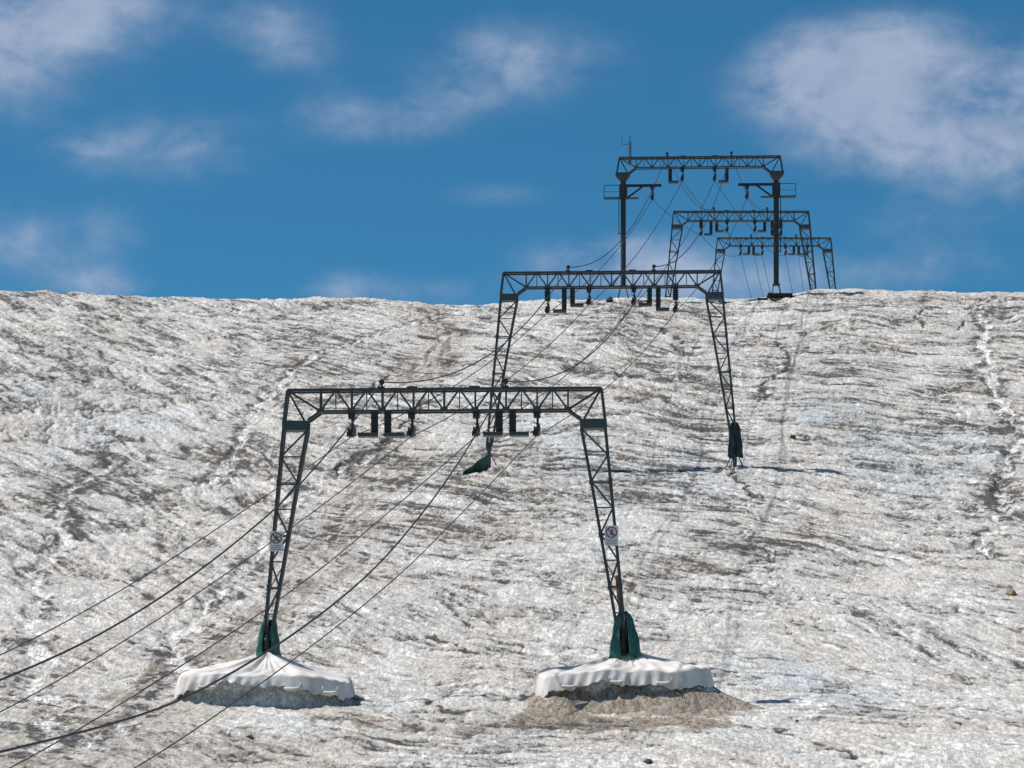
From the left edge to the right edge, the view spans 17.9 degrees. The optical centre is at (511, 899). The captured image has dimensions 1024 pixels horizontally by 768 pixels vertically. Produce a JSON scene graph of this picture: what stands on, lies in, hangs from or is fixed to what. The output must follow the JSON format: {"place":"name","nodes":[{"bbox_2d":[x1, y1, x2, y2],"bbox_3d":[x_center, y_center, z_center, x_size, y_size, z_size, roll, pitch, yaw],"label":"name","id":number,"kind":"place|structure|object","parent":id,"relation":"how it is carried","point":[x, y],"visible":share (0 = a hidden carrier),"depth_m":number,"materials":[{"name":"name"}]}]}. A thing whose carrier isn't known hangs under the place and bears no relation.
{"place":"outdoors","nodes":[
{"label":"outdoors","id":0,"kind":"place"},
{"bbox_2d":[0,288,1023,767],"bbox_3d":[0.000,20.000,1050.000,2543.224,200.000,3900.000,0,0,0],"label":"glacier ground","id":1,"kind":"structure","parent":0,"point":[782,578],"depth_m":172.09,"materials":[{"name":"white ice"}]},
{"bbox_2d":[178,681,352,709],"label":"ice pedestal","id":2,"kind":"object","parent":1,"relation":"on","point":[225,693],"visible":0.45,"depth_m":127.64,"materials":[{"name":"grey ice"}]},
{"bbox_2d":[174,652,354,700],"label":"tarpaulin cover","id":3,"kind":"object","parent":2,"relation":"on","point":[293,676],"visible":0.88,"depth_m":127.88,"materials":[{"name":"white fabric"}]},
{"bbox_2d":[256,378,641,659],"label":"lift tower","id":4,"kind":"structure","parent":1,"relation":"on","point":[624,638],"depth_m":129.76,"materials":[{"name":"black metal"}]},
{"bbox_2d":[0,199,751,654],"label":"haul rope","id":5,"kind":"object","parent":4,"relation":"attached to","point":[330,451],"visible":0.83,"depth_m":118.83,"materials":[{"name":"metal"}]},
{"bbox_2d":[0,154,763,680],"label":"control cable","id":6,"kind":"object","parent":4,"relation":"attached to","point":[316,466],"visible":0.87,"depth_m":112.11,"materials":[{"name":"black metal"}]},
{"bbox_2d":[0,180,770,711],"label":"haul rope","id":7,"kind":"object","parent":4,"relation":"attached to","point":[356,478],"visible":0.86,"depth_m":111.43,"materials":[{"name":"metal"}]},
{"bbox_2d":[9,180,792,767],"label":"haul rope","id":8,"kind":"object","parent":4,"relation":"attached to","point":[369,528],"visible":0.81,"depth_m":100.01,"materials":[{"name":"metal"}]},
{"bbox_2d":[0,154,803,752],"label":"control cable","id":9,"kind":"object","parent":4,"relation":"attached to","point":[362,578],"visible":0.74,"depth_m":92.66,"materials":[{"name":"black metal"}]},
{"bbox_2d":[134,199,812,767],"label":"haul rope","id":10,"kind":"object","parent":4,"relation":"attached to","point":[436,539],"visible":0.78,"depth_m":100.81,"materials":[{"name":"metal"}]},
{"bbox_2d":[463,454,488,474],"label":"green sheet","id":11,"kind":"object","parent":1,"relation":"on","point":[481,464],"visible":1,"depth_m":187.37,"materials":[{"name":"green fabric"}]},
{"bbox_2d":[606,297,612,302],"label":"stone","id":12,"kind":"object","parent":1,"relation":"on","point":[609,299],"visible":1,"depth_m":251.51,"materials":[{"name":"grey stone"}]},
{"bbox_2d":[486,264,743,469],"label":"lift tower","id":13,"kind":"structure","parent":1,"relation":"on","point":[735,447],"depth_m":188.25,"materials":[{"name":"black metal"}]},
{"bbox_2d":[523,680,765,714],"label":"ice pedestal","id":14,"kind":"object","parent":1,"relation":"on","point":[602,697],"visible":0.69,"depth_m":127.58,"materials":[{"name":"beige ice"}]},
{"bbox_2d":[534,649,714,697],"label":"tarpaulin cover","id":15,"kind":"object","parent":14,"relation":"on","point":[668,673],"visible":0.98,"depth_m":127.93,"materials":[{"name":"white fabric"}]},
{"bbox_2d":[643,759,652,763],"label":"stone","id":16,"kind":"object","parent":1,"relation":"on","point":[647,761],"visible":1,"depth_m":110.65,"materials":[{"name":"grey stone"}]},
{"bbox_2d":[604,141,795,298],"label":"lift tower","id":17,"kind":"structure","parent":1,"relation":"on","point":[624,177],"depth_m":251.76,"materials":[{"name":"black metal"}]},
{"bbox_2d":[665,207,816,297],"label":"lift tower","id":18,"kind":"structure","parent":1,"relation":"on","point":[727,221],"depth_m":302.71,"materials":[{"name":"grey metal"}]},
{"bbox_2d":[712,234,835,291],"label":"lift tower","id":19,"kind":"structure","parent":1,"relation":"on","point":[740,245],"depth_m":360.69,"materials":[{"name":"grey metal"}]},
{"bbox_2d":[757,292,796,299],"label":"plank deck","id":20,"kind":"structure","parent":1,"relation":"on","point":[775,295],"depth_m":250.44,"materials":[{"name":"grey wood"}]},
{"bbox_2d":[1006,589,1015,594],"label":"stone","id":21,"kind":"object","parent":1,"relation":"on","point":[1011,592],"visible":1,"depth_m":154.31,"materials":[{"name":"beige stone"}]},
{"bbox_2d":[0,0,1023,304],"label":"sky","id":22,"kind":"structure","parent":0,"point":[424,151],"materials":[{"name":"blue"}]}
]}

